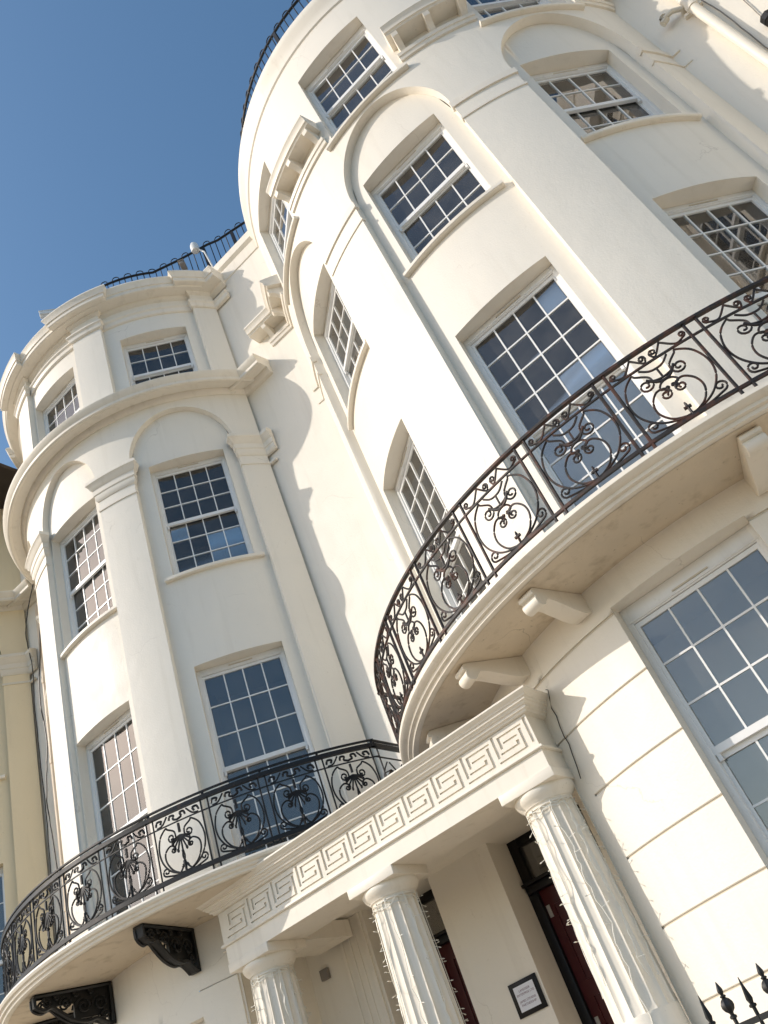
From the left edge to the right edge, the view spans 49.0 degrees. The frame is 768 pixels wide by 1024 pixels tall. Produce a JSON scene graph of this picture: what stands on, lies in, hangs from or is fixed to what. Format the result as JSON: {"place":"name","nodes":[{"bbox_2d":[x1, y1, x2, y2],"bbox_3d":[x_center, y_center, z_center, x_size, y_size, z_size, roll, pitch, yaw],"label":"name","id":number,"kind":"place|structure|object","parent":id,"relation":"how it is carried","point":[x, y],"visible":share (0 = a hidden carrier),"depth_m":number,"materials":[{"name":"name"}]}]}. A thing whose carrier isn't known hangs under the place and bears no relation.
{"place":"outdoors","nodes":[
{"label":"outdoors","id":0,"kind":"place"},
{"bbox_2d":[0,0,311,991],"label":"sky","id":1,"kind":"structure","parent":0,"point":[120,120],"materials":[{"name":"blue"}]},
{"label":"pavement","id":2,"kind":"structure","parent":0,"visible":0},
{"bbox_2d":[0,463,54,1003],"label":"terraced house","id":3,"kind":"structure","parent":2,"relation":"on","point":[23,869],"depth_m":14.20,"materials":[{"name":"yellow paint"}]},
{"bbox_2d":[0,867,5,1003],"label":"window","id":4,"kind":"structure","parent":3,"relation":"in","point":[2,892],"depth_m":13.37,"materials":[{"name":"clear glass"}]},
{"bbox_2d":[25,584,57,950],"bbox_3d":[-5.374,4.654,13.434,0.106,8.506,0.682,6,-45,-34],"label":"cable","id":5,"kind":"object","parent":3,"relation":"attached to","point":[40,758],"visible":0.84,"depth_m":14.18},
{"bbox_2d":[0,265,379,1023],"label":"terraced house","id":6,"kind":"structure","parent":2,"relation":"on","point":[152,545],"depth_m":11.79,"materials":[{"name":"beige paint"}]},
{"bbox_2d":[38,309,54,318],"bbox_3d":[-6.291,-3.459,16.039,0.440,1.162,0.148,-12,-38,-16],"label":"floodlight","id":7,"kind":"object","parent":6,"relation":"attached to","point":[43,314],"visible":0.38,"depth_m":16.27,"materials":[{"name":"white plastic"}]},
{"bbox_2d":[38,624,62,925],"bbox_3d":[-5.293,4.617,13.514,0.070,8.602,0.493,14,-50,-40],"label":"cable","id":8,"kind":"object","parent":6,"relation":"attached to","point":[47,750],"visible":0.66,"depth_m":14.16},
{"bbox_2d":[35,605,71,943],"bbox_3d":[-4.623,6.116,12.412,0.180,11.750,0.130,-40,-39,20],"label":"drainpipe","id":9,"kind":"object","parent":6,"relation":"attached to","point":[51,761],"visible":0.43,"depth_m":13.84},
{"bbox_2d":[43,377,135,435],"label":"window","id":10,"kind":"structure","parent":6,"relation":"in","point":[66,404],"depth_m":14.97,"materials":[{"name":"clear glass"}]},
{"bbox_2d":[60,507,184,639],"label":"window","id":11,"kind":"structure","parent":6,"relation":"in","point":[88,594],"depth_m":12.76,"materials":[{"name":"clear glass"}]},
{"bbox_2d":[86,695,252,919],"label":"window","id":12,"kind":"structure","parent":6,"relation":"in","point":[118,797],"depth_m":10.65,"materials":[{"name":"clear glass"}]},
{"bbox_2d":[101,221,244,287],"bbox_3d":[-3.790,-4.695,16.157,3.580,1.194,0.257,-25,-36,1],"label":"roof railing","id":13,"kind":"object","parent":6,"relation":"on","point":[230,232],"visible":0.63,"depth_m":16.42,"materials":[{"name":"black metal"}]},
{"bbox_2d":[178,259,187,269],"bbox_3d":[-3.759,-4.482,16.034,0.120,0.815,0.250,-22,-36,-3],"label":"security camera","id":14,"kind":"object","parent":13,"relation":"attached to","point":[182,264],"visible":0.64,"depth_m":16.18,"materials":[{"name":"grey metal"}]},
{"bbox_2d":[190,242,213,266],"bbox_3d":[-3.488,-4.858,16.207,0.314,1.102,0.168,-13,-38,-15],"label":"security camera","id":15,"kind":"object","parent":13,"relation":"attached to","point":[195,248],"visible":0.98,"depth_m":16.35,"materials":[{"name":"white plastic"}]},
{"bbox_2d":[122,333,227,444],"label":"window","id":16,"kind":"structure","parent":6,"relation":"in","point":[153,359],"depth_m":14.67,"materials":[{"name":"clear glass"}]},
{"bbox_2d":[0,738,402,1023],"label":"balcony","id":17,"kind":"structure","parent":6,"relation":"attached to","point":[70,983],"depth_m":8.83,"materials":[{"name":"paint"}]},
{"bbox_2d":[151,455,253,574],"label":"window","id":18,"kind":"structure","parent":6,"relation":"in","point":[206,523],"depth_m":12.55,"materials":[{"name":"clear glass"}]},
{"bbox_2d":[196,646,332,858],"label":"window","id":19,"kind":"structure","parent":6,"relation":"in","point":[264,724],"depth_m":11.11,"materials":[{"name":"clear glass"}]},
{"bbox_2d":[196,685,689,1023],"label":"entrance portico","id":20,"kind":"structure","parent":2,"relation":"on","point":[389,837],"depth_m":7.46,"materials":[{"name":"white paint"}]},
{"bbox_2d":[250,965,311,1023],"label":"fairy lights","id":21,"kind":"object","parent":20,"relation":"attached to","point":[288,967],"visible":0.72,"depth_m":8.10,"materials":[{"name":"plastic"}]},
{"bbox_2d":[369,890,468,1023],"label":"fairy lights","id":22,"kind":"object","parent":20,"relation":"attached to","point":[416,896],"visible":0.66,"depth_m":7.36,"materials":[{"name":"plastic"}]},
{"bbox_2d":[526,794,678,1023],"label":"fairy lights","id":23,"kind":"object","parent":20,"relation":"attached to","point":[584,821],"visible":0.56,"depth_m":6.58,"materials":[{"name":"plastic"}]},
{"bbox_2d":[213,0,767,1023],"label":"terraced house","id":24,"kind":"structure","parent":2,"relation":"on","point":[469,248],"depth_m":9.05,"materials":[{"name":"beige paint"}]},
{"bbox_2d":[240,0,308,136],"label":"roof railing","id":25,"kind":"object","parent":24,"relation":"on","point":[275,35],"visible":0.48,"depth_m":14.17,"materials":[{"name":"black metal"}]},
{"bbox_2d":[268,191,357,276],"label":"window","id":26,"kind":"structure","parent":24,"relation":"in","point":[280,219],"depth_m":13.75,"materials":[{"name":"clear glass"}]},
{"bbox_2d":[319,967,330,981],"bbox_3d":[-0.651,5.088,9.263,0.110,0.110,0.052,-40,-39,20],"label":"sensor box","id":27,"kind":"object","parent":24,"relation":"attached to","point":[325,975],"visible":1,"depth_m":9.24,"materials":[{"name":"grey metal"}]},
{"bbox_2d":[324,238,415,388],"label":"window","id":28,"kind":"structure","parent":24,"relation":"in","point":[343,339],"depth_m":11.98,"materials":[{"name":"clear glass"}]},
{"bbox_2d":[305,25,450,182],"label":"window","id":29,"kind":"structure","parent":24,"relation":"in","point":[361,64],"depth_m":12.13,"materials":[{"name":"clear glass"}]},
{"bbox_2d":[371,122,490,312],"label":"window","id":30,"kind":"structure","parent":24,"relation":"in","point":[436,180],"depth_m":10.47,"materials":[{"name":"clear glass"}]},
{"bbox_2d":[417,889,478,1023],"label":"door","id":31,"kind":"structure","parent":24,"relation":"in","point":[435,921],"depth_m":9.23,"materials":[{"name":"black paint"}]},
{"bbox_2d":[446,0,584,50],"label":"window","id":32,"kind":"structure","parent":24,"relation":"in","point":[486,8],"depth_m":11.79,"materials":[{"name":"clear glass"}]},
{"bbox_2d":[508,972,547,1019],"bbox_3d":[1.379,4.652,8.093,0.330,0.300,0.024,-40,-39,20],"label":"plaque","id":33,"kind":"object","parent":24,"relation":"attached to","point":[527,995],"visible":1,"depth_m":8.08,"materials":[{"name":"black paint"}]},
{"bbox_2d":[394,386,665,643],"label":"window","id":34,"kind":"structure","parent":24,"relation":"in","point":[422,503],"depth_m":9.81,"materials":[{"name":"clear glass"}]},
{"bbox_2d":[506,804,613,1023],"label":"door","id":35,"kind":"structure","parent":24,"relation":"in","point":[526,854],"depth_m":8.58,"materials":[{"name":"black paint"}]},
{"bbox_2d":[546,689,580,778],"bbox_3d":[1.549,1.891,7.245,0.024,0.804,0.135,4,-44,-32],"label":"cable","id":36,"kind":"object","parent":24,"relation":"attached to","point":[564,736],"visible":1,"depth_m":7.24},
{"bbox_2d":[374,276,767,764],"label":"balcony","id":37,"kind":"structure","parent":24,"relation":"attached to","point":[526,598],"depth_m":6.74,"materials":[{"name":"paint"}]},
{"bbox_2d":[531,62,664,133],"bbox_3d":[2.584,-4.898,10.199,1.240,1.885,0.170,-16,-37,-11],"label":"window","id":38,"kind":"structure","parent":24,"relation":"in","point":[596,96],"depth_m":10.34,"materials":[{"name":"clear glass"}]},
{"bbox_2d":[463,264,767,645],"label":"window","id":39,"kind":"structure","parent":24,"relation":"in","point":[544,345],"depth_m":8.55,"materials":[{"name":"clear glass"}]},
{"bbox_2d":[659,6,686,26],"bbox_3d":[3.703,-6.376,10.806,0.353,0.144,0.129,-29,-37,7],"label":"pipe elbow","id":40,"kind":"object","parent":24,"relation":"attached to","point":[664,19],"visible":1,"depth_m":10.78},
{"bbox_2d":[619,523,767,856],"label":"window","id":41,"kind":"structure","parent":24,"relation":"in","point":[713,668],"depth_m":7.25,"materials":[{"name":"clear glass"}]},
{"bbox_2d":[662,190,767,314],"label":"window","id":42,"kind":"structure","parent":24,"relation":"in","point":[732,229],"depth_m":8.54,"materials":[{"name":"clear glass"}]},
{"bbox_2d":[673,0,767,67],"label":"drainpipe","id":43,"kind":"object","parent":24,"relation":"attached to","point":[729,32],"visible":1,"depth_m":10.16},
{"bbox_2d":[701,0,767,48],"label":"cable","id":44,"kind":"object","parent":24,"relation":"attached to","point":[735,23],"visible":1,"depth_m":10.23,"materials":[{"name":"grey metal"}]},
{"bbox_2d":[743,0,760,15],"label":"cable","id":45,"kind":"object","parent":24,"relation":"attached to","point":[752,8],"visible":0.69,"depth_m":10.15,"materials":[{"name":"grey metal"}]},
{"bbox_2d":[760,9,767,26],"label":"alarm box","id":46,"kind":"object","parent":24,"relation":"attached to","point":[764,18],"visible":1,"depth_m":9.85,"materials":[{"name":"black plastic"}]},
{"bbox_2d":[698,963,767,1023],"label":"area railing","id":47,"kind":"object","parent":2,"relation":"on","point":[727,1005],"visible":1,"depth_m":4.57,"materials":[{"name":"black metal"}]}
]}

